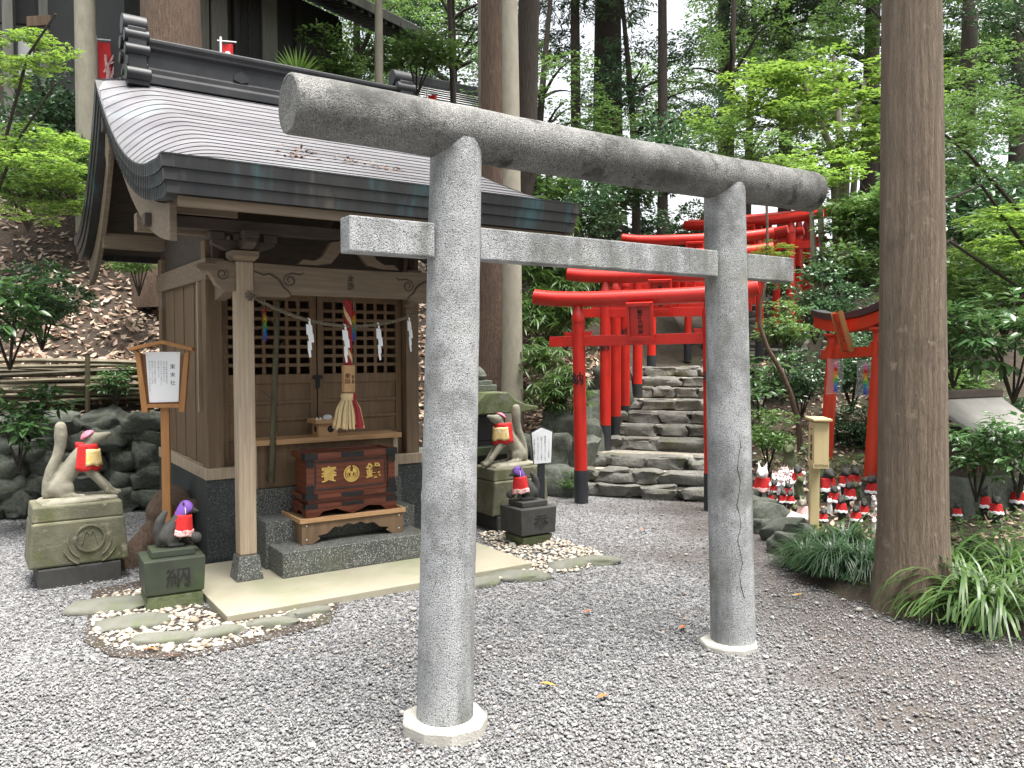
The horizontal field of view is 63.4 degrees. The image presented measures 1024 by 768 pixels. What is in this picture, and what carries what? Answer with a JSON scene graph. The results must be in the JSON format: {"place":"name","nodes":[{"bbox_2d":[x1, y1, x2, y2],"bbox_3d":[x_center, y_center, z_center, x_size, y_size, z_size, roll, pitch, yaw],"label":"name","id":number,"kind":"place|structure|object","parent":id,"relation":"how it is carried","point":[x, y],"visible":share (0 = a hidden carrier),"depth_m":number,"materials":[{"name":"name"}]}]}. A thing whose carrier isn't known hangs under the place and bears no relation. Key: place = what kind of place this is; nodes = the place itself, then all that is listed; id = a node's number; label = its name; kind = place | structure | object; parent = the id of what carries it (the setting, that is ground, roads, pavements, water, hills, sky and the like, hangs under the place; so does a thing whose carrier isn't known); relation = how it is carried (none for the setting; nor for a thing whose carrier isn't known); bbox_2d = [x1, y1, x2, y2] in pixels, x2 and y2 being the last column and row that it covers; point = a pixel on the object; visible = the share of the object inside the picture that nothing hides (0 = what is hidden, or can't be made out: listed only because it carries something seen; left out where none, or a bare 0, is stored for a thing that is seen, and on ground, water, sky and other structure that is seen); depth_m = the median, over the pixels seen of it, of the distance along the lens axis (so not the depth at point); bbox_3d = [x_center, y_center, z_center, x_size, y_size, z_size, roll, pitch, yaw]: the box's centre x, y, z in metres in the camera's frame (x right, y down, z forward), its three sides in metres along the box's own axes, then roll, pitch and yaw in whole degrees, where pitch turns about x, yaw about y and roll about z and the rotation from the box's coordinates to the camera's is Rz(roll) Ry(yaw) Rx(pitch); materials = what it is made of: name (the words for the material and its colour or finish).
{"place":"outdoors","nodes":[
{"label":"outdoors","id":0,"kind":"place"},
{"bbox_2d":[0,491,1023,767],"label":"ground","id":1,"kind":"structure","parent":0,"point":[134,523],"depth_m":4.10,"materials":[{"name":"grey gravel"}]},
{"bbox_2d":[24,422,128,589],"bbox_3d":[-2.977,0.802,5.652,0.598,1.099,0.412,-2,3,-34],"label":"fox statue","id":2,"kind":"object","parent":1,"relation":"on","point":[73,537],"visible":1,"depth_m":5.54,"materials":[{"name":"stone"}]},
{"bbox_2d":[0,404,160,518],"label":"stone wall","id":3,"kind":"structure","parent":1,"relation":"on","point":[130,445],"depth_m":7.99,"materials":[{"name":"grey stone"}]},
{"bbox_2d":[61,594,144,616],"bbox_3d":[-2.430,1.341,5.016,0.510,0.068,0.289,-1,2,-20],"label":"stepping stone","id":4,"kind":"object","parent":1,"relation":"on","point":[122,603],"visible":0.69,"depth_m":4.94,"materials":[{"name":"grey stone"}]},
{"bbox_2d":[120,485,196,569],"bbox_3d":[-2.538,1.171,6.238,0.657,0.805,0.752,0,2,0],"label":"tree stump","id":5,"kind":"object","parent":1,"relation":"on","point":[142,539],"visible":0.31,"depth_m":6.08,"materials":[{"name":"brown wood"}]},
{"bbox_2d":[129,340,195,521],"bbox_3d":[-2.407,0.518,5.748,0.410,1.639,0.115,0,2,-9],"label":"notice board","id":6,"kind":"object","parent":1,"relation":"on","point":[163,377],"visible":1,"depth_m":5.72,"materials":[{"name":"orange wood"}]},
{"bbox_2d":[83,581,338,660],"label":"bare soil","id":7,"kind":"structure","parent":1,"relation":"on","point":[318,622],"depth_m":4.54,"materials":[{"name":"soil"}]},
{"bbox_2d":[93,612,171,632],"bbox_3d":[-2.144,1.354,4.705,0.438,0.072,0.248,-1,3,-22],"label":"stepping stone","id":8,"kind":"object","parent":7,"relation":"on","point":[134,621],"visible":0.91,"depth_m":4.65,"materials":[{"name":"beige stone"}]},
{"bbox_2d":[138,500,204,610],"bbox_3d":[-2.099,1.048,5.106,0.350,0.652,0.312,-1,3,-30],"label":"fox statue","id":9,"kind":"object","parent":7,"relation":"on","point":[171,565],"visible":0.99,"depth_m":5.03,"materials":[{"name":"stone"}]},
{"bbox_2d":[74,13,579,621],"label":"shrine building","id":10,"kind":"structure","parent":1,"relation":"on","point":[206,199],"depth_m":5.93,"materials":[{"name":"brown wood"}]},
{"bbox_2d":[222,296,316,465],"bbox_3d":[-1.814,-0.039,6.208,0.715,1.255,0.035,-2,3,-34],"label":"door","id":11,"kind":"structure","parent":10,"relation":"in","point":[297,393],"depth_m":6.25,"materials":[{"name":"brown wood"}]},
{"bbox_2d":[260,301,283,482],"bbox_3d":[-1.724,0.060,5.921,0.184,1.302,0.073,-2,3,-34],"label":"bamboo pole","id":12,"kind":"object","parent":10,"relation":"on","point":[273,432],"visible":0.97,"depth_m":5.92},
{"bbox_2d":[281,504,405,544],"bbox_3d":[-1.226,1.003,6.052,0.800,0.182,0.400,-2,3,-34],"label":"offering stand","id":13,"kind":"object","parent":10,"relation":"on","point":[307,531],"visible":0.9,"depth_m":5.88,"materials":[{"name":"brown wood"}]},
{"bbox_2d":[291,444,396,517],"bbox_3d":[-1.225,0.698,6.069,0.708,0.450,0.304,-2,3,-34],"label":"offering box","id":14,"kind":"object","parent":13,"relation":"on","point":[352,479],"visible":1,"depth_m":5.95,"materials":[{"name":"brown wood"}]},
{"bbox_2d":[332,300,364,429],"bbox_3d":[-1.155,-0.137,5.855,0.222,0.911,0.234,-2,3,-34],"label":"bell rope","id":15,"kind":"object","parent":10,"relation":"hanging from","point":[348,413],"visible":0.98,"depth_m":5.82,"materials":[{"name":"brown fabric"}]},
{"bbox_2d":[316,296,401,452],"bbox_3d":[-1.212,-0.055,6.612,0.715,1.255,0.035,-2,3,-34],"label":"door","id":16,"kind":"structure","parent":10,"relation":"in","point":[379,396],"depth_m":6.64,"materials":[{"name":"brown wood"}]},
{"bbox_2d":[88,530,602,651],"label":"pale pebbles","id":17,"kind":"object","parent":1,"relation":"on","point":[251,633],"visible":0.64,"depth_m":4.83,"materials":[{"name":"beige gravel"}]},
{"bbox_2d":[500,466,555,545],"bbox_3d":[0.131,0.983,6.705,0.349,0.652,0.312,-2,3,-34],"label":"fox statue","id":18,"kind":"object","parent":17,"relation":"on","point":[528,515],"visible":0.99,"depth_m":6.62,"materials":[{"name":"stone"}]},
{"bbox_2d":[420,366,537,464],"bbox_3d":[-0.310,0.536,7.778,0.920,1.400,0.640,-2,3,-34],"label":"stone shrine","id":19,"kind":"object","parent":1,"relation":"on","point":[492,400],"visible":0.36,"depth_m":7.59,"materials":[{"name":"grey stone"}]},
{"bbox_2d":[476,404,547,531],"bbox_3d":[-0.027,0.732,7.381,0.598,1.099,0.412,-2,3,-34],"label":"fox statue","id":20,"kind":"object","parent":1,"relation":"on","point":[494,482],"visible":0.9,"depth_m":7.25,"materials":[{"name":"stone"}]},
{"bbox_2d":[419,364,634,497],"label":"stone wall","id":21,"kind":"structure","parent":1,"relation":"on","point":[560,425],"depth_m":9.15,"materials":[{"name":"grey stone"}]},
{"bbox_2d":[520,369,599,415],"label":"bamboo grass","id":22,"kind":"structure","parent":21,"relation":"on","point":[559,402],"depth_m":9.29,"materials":[{"name":"green plant"}]},
{"bbox_2d":[278,72,827,748],"bbox_3d":[0.434,0.150,3.832,2.974,2.590,0.341,-2,3,-34],"label":"stone torii","id":23,"kind":"object","parent":1,"relation":"on","point":[452,242],"visible":0.98,"depth_m":3.34,"materials":[{"name":"stone"}]},
{"bbox_2d":[532,281,759,510],"bbox_3d":[1.286,0.179,8.175,2.238,2.321,0.274,-1,2,18],"label":"red torii","id":24,"kind":"object","parent":1,"relation":"on","point":[639,304],"visible":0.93,"depth_m":8.26,"materials":[{"name":"paint"}]},
{"bbox_2d":[869,0,953,621],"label":"tree","id":25,"kind":"object","parent":1,"relation":"on","point":[913,520],"visible":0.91,"depth_m":4.78,"materials":[{"name":"brown plant"}]},
{"bbox_2d":[948,388,1023,519],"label":"wayside shrine","id":26,"kind":"object","parent":1,"relation":"on","point":[966,407],"visible":0.36,"depth_m":7.16,"materials":[{"name":"grey stone"}]},
{"bbox_2d":[0,181,1023,638],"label":"hillside","id":27,"kind":"structure","parent":0,"point":[836,585],"depth_m":9.93,"materials":[{"name":"brown soil"}]},
{"bbox_2d":[0,0,50,173],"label":"white store","id":28,"kind":"structure","parent":27,"relation":"on","point":[13,13],"depth_m":12.24,"materials":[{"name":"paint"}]},
{"bbox_2d":[0,70,75,152],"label":"shrub","id":29,"kind":"object","parent":27,"relation":"on","point":[49,112],"visible":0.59,"depth_m":10.88,"materials":[{"name":"green plant"}]},
{"bbox_2d":[0,261,78,369],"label":"shrub","id":30,"kind":"object","parent":27,"relation":"on","point":[27,311],"visible":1,"depth_m":6.83,"materials":[{"name":"green plant"}]},
{"bbox_2d":[0,380,85,471],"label":"shrub","id":31,"kind":"object","parent":27,"relation":"on","point":[19,429],"visible":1,"depth_m":6.93,"materials":[{"name":"green plant"}]},
{"bbox_2d":[0,121,87,230],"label":"shrub","id":32,"kind":"object","parent":27,"relation":"on","point":[42,195],"visible":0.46,"depth_m":9.49,"materials":[{"name":"green plant"}]},
{"bbox_2d":[0,13,89,226],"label":"tree","id":33,"kind":"object","parent":27,"relation":"on","point":[61,175],"visible":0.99,"depth_m":6.82,"materials":[{"name":"green plant"}]},
{"bbox_2d":[0,257,98,350],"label":"shrub","id":34,"kind":"object","parent":27,"relation":"on","point":[57,306],"visible":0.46,"depth_m":7.44,"materials":[{"name":"green plant"}]},
{"bbox_2d":[0,355,140,412],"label":"bamboo fence","id":35,"kind":"object","parent":27,"relation":"on","point":[89,368],"visible":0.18,"depth_m":8.19,"materials":[{"name":"beige wood"}]},
{"bbox_2d":[74,0,97,232],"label":"tree","id":36,"kind":"object","parent":27,"relation":"on","point":[86,68],"visible":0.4,"depth_m":10.55,"materials":[{"name":"grey plant"}]},
{"bbox_2d":[131,0,201,307],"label":"cedar tree","id":37,"kind":"object","parent":27,"relation":"on","point":[177,21],"visible":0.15,"depth_m":9.74,"materials":[{"name":"brown plant"}]},
{"bbox_2d":[0,0,432,183],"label":"dark hall","id":38,"kind":"structure","parent":27,"relation":"on","point":[260,29],"depth_m":12.97,"materials":[{"name":"black wood"}]},
{"bbox_2d":[0,181,599,441],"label":"leaf litter","id":39,"kind":"object","parent":27,"relation":"on","point":[39,353],"visible":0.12,"depth_m":9.74,"materials":[{"name":"brown plant"}]},
{"bbox_2d":[293,18,369,78],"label":"shrub","id":40,"kind":"object","parent":27,"relation":"on","point":[329,64],"visible":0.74,"depth_m":12.84,"materials":[{"name":"green plant"}]},
{"bbox_2d":[308,0,447,84],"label":"tree","id":41,"kind":"object","parent":27,"relation":"on","point":[357,47],"visible":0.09,"depth_m":18.36,"materials":[{"name":"green plant"}]},
{"bbox_2d":[353,23,466,95],"bbox_3d":[-1.732,-5.558,14.197,2.004,1.216,1.796,0,2,-7],"label":"shrub","id":42,"kind":"object","parent":27,"relation":"on","point":[427,47],"visible":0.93,"depth_m":14.01,"materials":[{"name":"green plant"}]},
{"bbox_2d":[412,75,477,107],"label":"second hall","id":43,"kind":"structure","parent":27,"relation":"on","point":[440,87],"depth_m":18.53,"materials":[{"name":"black metal"}]},
{"bbox_2d":[351,0,585,91],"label":"tree","id":44,"kind":"object","parent":27,"relation":"on","point":[459,26],"visible":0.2,"depth_m":21.47,"materials":[{"name":"green plant"}]},
{"bbox_2d":[478,0,502,391],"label":"cedar tree","id":45,"kind":"object","parent":27,"relation":"on","point":[490,321],"visible":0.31,"depth_m":9.99,"materials":[{"name":"brown plant"}]},
{"bbox_2d":[501,0,523,432],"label":"tree","id":46,"kind":"object","parent":27,"relation":"on","point":[511,382],"visible":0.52,"depth_m":9.47,"materials":[{"name":"brown plant"}]},
{"bbox_2d":[518,0,539,324],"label":"cedar tree","id":47,"kind":"object","parent":27,"relation":"on","point":[528,28],"visible":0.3,"depth_m":13.17,"materials":[{"name":"brown plant"}]},
{"bbox_2d":[516,337,572,380],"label":"bamboo grass","id":48,"kind":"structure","parent":27,"relation":"on","point":[536,364],"depth_m":9.71,"materials":[{"name":"green plant"}]},
{"bbox_2d":[459,0,641,197],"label":"tree","id":49,"kind":"object","parent":27,"relation":"on","point":[543,88],"visible":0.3,"depth_m":17.93,"materials":[{"name":"green plant"}]},
{"bbox_2d":[522,281,585,338],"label":"bamboo grass","id":50,"kind":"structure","parent":27,"relation":"on","point":[526,304],"depth_m":10.33,"materials":[{"name":"green plant"}]},
{"bbox_2d":[539,0,596,236],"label":"cedar tree","id":51,"kind":"object","parent":27,"relation":"on","point":[575,12],"visible":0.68,"depth_m":19.61,"materials":[{"name":"brown plant"}]},
{"bbox_2d":[518,0,628,240],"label":"cedar tree","id":52,"kind":"object","parent":27,"relation":"on","point":[608,28],"visible":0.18,"depth_m":20.39,"materials":[{"name":"green plant"}]},
{"bbox_2d":[558,179,628,239],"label":"shrub","id":53,"kind":"object","parent":27,"relation":"on","point":[596,211],"visible":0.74,"depth_m":11.97,"materials":[{"name":"green plant"}]},
{"bbox_2d":[539,0,709,234],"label":"cedar tree","id":54,"kind":"object","parent":27,"relation":"on","point":[662,199],"visible":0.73,"depth_m":19.26,"materials":[{"name":"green plant"}]},
{"bbox_2d":[559,0,745,234],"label":"tree","id":55,"kind":"object","parent":27,"relation":"on","point":[630,92],"visible":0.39,"depth_m":19.53,"materials":[{"name":"green plant"}]},
{"bbox_2d":[626,110,707,207],"bbox_3d":[2.603,-4.005,14.718,1.836,1.696,1.913,2,3,38],"label":"shrub","id":56,"kind":"object","parent":27,"relation":"on","point":[663,136],"visible":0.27,"depth_m":14.49,"materials":[{"name":"green plant"}]},
{"bbox_2d":[587,365,781,501],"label":"stone stairs","id":57,"kind":"structure","parent":27,"relation":"on","point":[656,452],"depth_m":9.62,"materials":[{"name":"grey stone"}]},
{"bbox_2d":[566,268,704,450],"bbox_3d":[1.692,-0.203,9.444,2.238,2.321,0.274,1,2,18],"label":"red torii","id":58,"kind":"object","parent":57,"relation":"on","point":[607,278],"visible":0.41,"depth_m":9.62,"materials":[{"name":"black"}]},
{"bbox_2d":[591,282,751,435],"bbox_3d":[1.868,-0.291,9.890,2.238,2.321,0.274,1,2,18],"label":"red torii","id":59,"kind":"object","parent":57,"relation":"on","point":[615,381],"visible":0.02,"depth_m":10.10,"materials":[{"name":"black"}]},
{"bbox_2d":[621,227,774,366],"bbox_3d":[2.716,-1.120,12.309,2.238,2.321,0.274,1,2,18],"label":"red torii","id":60,"kind":"object","parent":57,"relation":"on","point":[692,240],"visible":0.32,"depth_m":12.37,"materials":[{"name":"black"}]},
{"bbox_2d":[624,0,849,163],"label":"tree","id":61,"kind":"object","parent":27,"relation":"on","point":[731,52],"visible":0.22,"depth_m":21.09,"materials":[{"name":"green plant"}]},
{"bbox_2d":[622,0,880,214],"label":"tree","id":62,"kind":"object","parent":27,"relation":"on","point":[748,206],"visible":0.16,"depth_m":31.40,"materials":[{"name":"green plant"}]},
{"bbox_2d":[683,210,823,350],"bbox_3d":[4.165,-1.694,14.616,2.506,2.600,0.307,2,3,36],"label":"red torii","id":63,"kind":"object","parent":27,"relation":"on","point":[789,219],"visible":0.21,"depth_m":14.21,"materials":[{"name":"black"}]},
{"bbox_2d":[691,0,859,155],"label":"cedar tree","id":64,"kind":"object","parent":27,"relation":"on","point":[725,68],"visible":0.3,"depth_m":24.76,"materials":[{"name":"green plant"}]},
{"bbox_2d":[749,353,801,419],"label":"shrub","id":65,"kind":"object","parent":27,"relation":"on","point":[762,387],"visible":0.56,"depth_m":9.58,"materials":[{"name":"green plant"}]},
{"bbox_2d":[751,408,800,470],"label":"shrub","id":66,"kind":"object","parent":27,"relation":"on","point":[774,440],"visible":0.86,"depth_m":8.55,"materials":[{"name":"green plant"}]},
{"bbox_2d":[698,0,865,252],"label":"cedar tree","id":67,"kind":"object","parent":27,"relation":"on","point":[745,20],"visible":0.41,"depth_m":23.66,"materials":[{"name":"green plant"}]},
{"bbox_2d":[749,154,820,451],"bbox_3d":[3.044,-0.856,9.459,0.936,3.448,0.810,0,2,0],"label":"tree","id":68,"kind":"object","parent":27,"relation":"on","point":[799,434],"visible":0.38,"depth_m":9.20,"materials":[{"name":"green plant"}]},
{"bbox_2d":[750,297,821,361],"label":"shrub","id":69,"kind":"object","parent":27,"relation":"on","point":[781,332],"visible":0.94,"depth_m":11.08,"materials":[{"name":"green plant"}]},
{"bbox_2d":[757,344,841,419],"bbox_3d":[3.478,-0.029,10.109,0.956,0.923,0.918,0,2,-10],"label":"shrub","id":70,"kind":"object","parent":27,"relation":"on","point":[809,382],"visible":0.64,"depth_m":9.98,"materials":[{"name":"green plant"}]},
{"bbox_2d":[753,476,876,555],"bbox_3d":[2.361,1.129,7.427,2.085,0.542,1.589,-2,3,-44],"label":"rock edging","id":71,"kind":"object","parent":27,"relation":"on","point":[771,517],"visible":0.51,"depth_m":6.83,"materials":[{"name":"stone"}]},
{"bbox_2d":[805,416,832,531],"bbox_3d":[2.378,0.755,6.452,0.140,0.988,0.275,0,2,6],"label":"lantern post","id":72,"kind":"object","parent":27,"relation":"on","point":[818,456],"visible":0.98,"depth_m":6.39,"materials":[{"name":"beige wood"}]},
{"bbox_2d":[672,38,966,310],"bbox_3d":[5.449,-3.592,15.245,5.212,5.386,3.865,0,2,0],"label":"tree","id":73,"kind":"object","parent":27,"relation":"on","point":[801,101],"visible":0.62,"depth_m":14.70,"materials":[{"name":"green plant"}]},
{"bbox_2d":[761,140,879,363],"bbox_3d":[5.013,-1.985,12.729,2.205,3.509,1.732,1,3,32],"label":"tree","id":74,"kind":"object","parent":27,"relation":"on","point":[802,165],"visible":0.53,"depth_m":12.66,"materials":[{"name":"green plant"}]},
{"bbox_2d":[761,0,880,242],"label":"cedar tree","id":75,"kind":"object","parent":27,"relation":"on","point":[870,179],"visible":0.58,"depth_m":21.58,"materials":[{"name":"green plant"}]},
{"bbox_2d":[766,257,877,344],"bbox_3d":[4.332,-1.165,11.508,1.286,1.232,1.339,-1,2,-20],"label":"shrub","id":76,"kind":"object","parent":27,"relation":"on","point":[830,301],"visible":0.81,"depth_m":11.44,"materials":[{"name":"green plant"}]},
{"bbox_2d":[780,526,873,579],"bbox_3d":[2.145,1.121,5.558,0.778,0.229,0.815,0,2,-11],"label":"grass clump","id":77,"kind":"object","parent":27,"relation":"on","point":[822,560],"visible":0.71,"depth_m":5.46,"materials":[{"name":"green plant"}]},
{"bbox_2d":[802,330,871,406],"bbox_3d":[4.199,-0.212,10.431,1.155,1.087,1.245,-1,2,-20],"label":"shrub","id":78,"kind":"object","parent":27,"relation":"on","point":[847,378],"visible":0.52,"depth_m":10.28,"materials":[{"name":"green plant"}]},
{"bbox_2d":[795,216,879,300],"bbox_3d":[5.009,-1.814,12.274,1.478,1.317,1.703,0,2,12],"label":"shrub","id":79,"kind":"object","parent":27,"relation":"on","point":[852,258],"visible":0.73,"depth_m":12.24,"materials":[{"name":"green plant"}]},
{"bbox_2d":[802,536,874,585],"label":"grass clump","id":80,"kind":"object","parent":27,"relation":"on","point":[868,564],"visible":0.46,"depth_m":5.35,"materials":[{"name":"green plant"}]},
{"bbox_2d":[811,302,878,477],"bbox_3d":[3.463,0.194,8.534,0.326,2.168,2.081,0,2,-1],"label":"red torii","id":81,"kind":"object","parent":27,"relation":"on","point":[842,325],"visible":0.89,"depth_m":8.39,"materials":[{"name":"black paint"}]},
{"bbox_2d":[834,400,867,449],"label":"shrub","id":82,"kind":"object","parent":27,"relation":"on","point":[854,430],"visible":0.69,"depth_m":9.33,"materials":[{"name":"green plant"}]},
{"bbox_2d":[739,0,1011,180],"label":"tree","id":83,"kind":"object","parent":27,"relation":"on","point":[798,37],"visible":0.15,"depth_m":22.50,"materials":[{"name":"green plant"}]},
{"bbox_2d":[760,0,1011,160],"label":"tree","id":84,"kind":"object","parent":27,"relation":"on","point":[856,42],"visible":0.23,"depth_m":18.66,"materials":[{"name":"green plant"}]},
{"bbox_2d":[751,354,1023,572],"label":"leaf litter","id":85,"kind":"object","parent":27,"relation":"on","point":[832,522],"visible":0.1,"depth_m":8.68,"materials":[{"name":"brown plant"}]},
{"bbox_2d":[752,417,1023,599],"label":"ground cover","id":86,"kind":"object","parent":27,"relation":"on","point":[961,530],"visible":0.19,"depth_m":6.72,"materials":[{"name":"green plant"}]},
{"bbox_2d":[808,163,1000,246],"bbox_3d":[5.980,-2.504,12.567,2.672,1.572,2.395,-2,3,-34],"label":"shrub","id":87,"kind":"object","parent":27,"relation":"on","point":[872,219],"visible":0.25,"depth_m":12.39,"materials":[{"name":"green plant"}]},
{"bbox_2d":[866,554,1023,636],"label":"long leaf plant","id":88,"kind":"object","parent":27,"relation":"on","point":[963,578],"visible":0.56,"depth_m":4.60,"materials":[{"name":"green plant"}]},
{"bbox_2d":[870,36,1023,339],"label":"tree","id":89,"kind":"object","parent":27,"relation":"on","point":[1001,216],"visible":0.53,"depth_m":7.37,"materials":[{"name":"green plant"}]},
{"bbox_2d":[870,247,1023,352],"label":"shrub","id":90,"kind":"object","parent":27,"relation":"on","point":[974,276],"visible":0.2,"depth_m":8.12,"materials":[{"name":"green plant"}]},
{"bbox_2d":[891,547,1023,651],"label":"long leaf plant","id":91,"kind":"object","parent":27,"relation":"on","point":[1000,600],"visible":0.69,"depth_m":4.54,"materials":[{"name":"green plant"}]},
{"bbox_2d":[954,0,978,268],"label":"cedar tree","id":92,"kind":"object","parent":27,"relation":"on","point":[969,38],"visible":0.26,"depth_m":14.68,"materials":[{"name":"brown plant"}]},
{"bbox_2d":[945,137,1023,256],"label":"shrub","id":93,"kind":"object","parent":27,"relation":"on","point":[979,197],"visible":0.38,"depth_m":10.74,"materials":[{"name":"green plant"}]},
{"bbox_2d":[945,0,1023,169],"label":"tree","id":94,"kind":"object","parent":27,"relation":"on","point":[1007,10],"visible":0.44,"depth_m":14.26,"materials":[{"name":"green plant"}]},
{"bbox_2d":[946,199,1023,336],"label":"shrub","id":95,"kind":"object","parent":27,"relation":"on","point":[968,231],"visible":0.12,"depth_m":8.61,"materials":[{"name":"green plant"}]},
{"bbox_2d":[947,287,1023,403],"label":"shrub","id":96,"kind":"object","parent":27,"relation":"on","point":[1004,369],"visible":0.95,"depth_m":6.43,"materials":[{"name":"green plant"}]},
{"bbox_2d":[947,300,1023,388],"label":"shrub","id":97,"kind":"object","parent":27,"relation":"on","point":[952,325],"visible":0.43,"depth_m":6.73,"materials":[{"name":"green plant"}]},
{"bbox_2d":[949,423,1022,501],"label":"shrub","id":98,"kind":"object","parent":27,"relation":"on","point":[970,459],"visible":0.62,"depth_m":5.98,"materials":[{"name":"green plant"}]},
{"bbox_2d":[951,532,1023,586],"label":"long leaf plant","id":99,"kind":"object","parent":27,"relation":"on","point":[1019,553],"visible":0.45,"depth_m":5.40,"materials":[{"name":"green plant"}]},
{"bbox_2d":[956,410,1023,498],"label":"shrub","id":100,"kind":"object","parent":27,"relation":"on","point":[1012,434],"visible":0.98,"depth_m":5.64,"materials":[{"name":"green plant"}]},
{"bbox_2d":[324,0,1011,259],"label":"sky","id":101,"kind":"structure","parent":0,"point":[674,7],"materials":[{"name":"white"}]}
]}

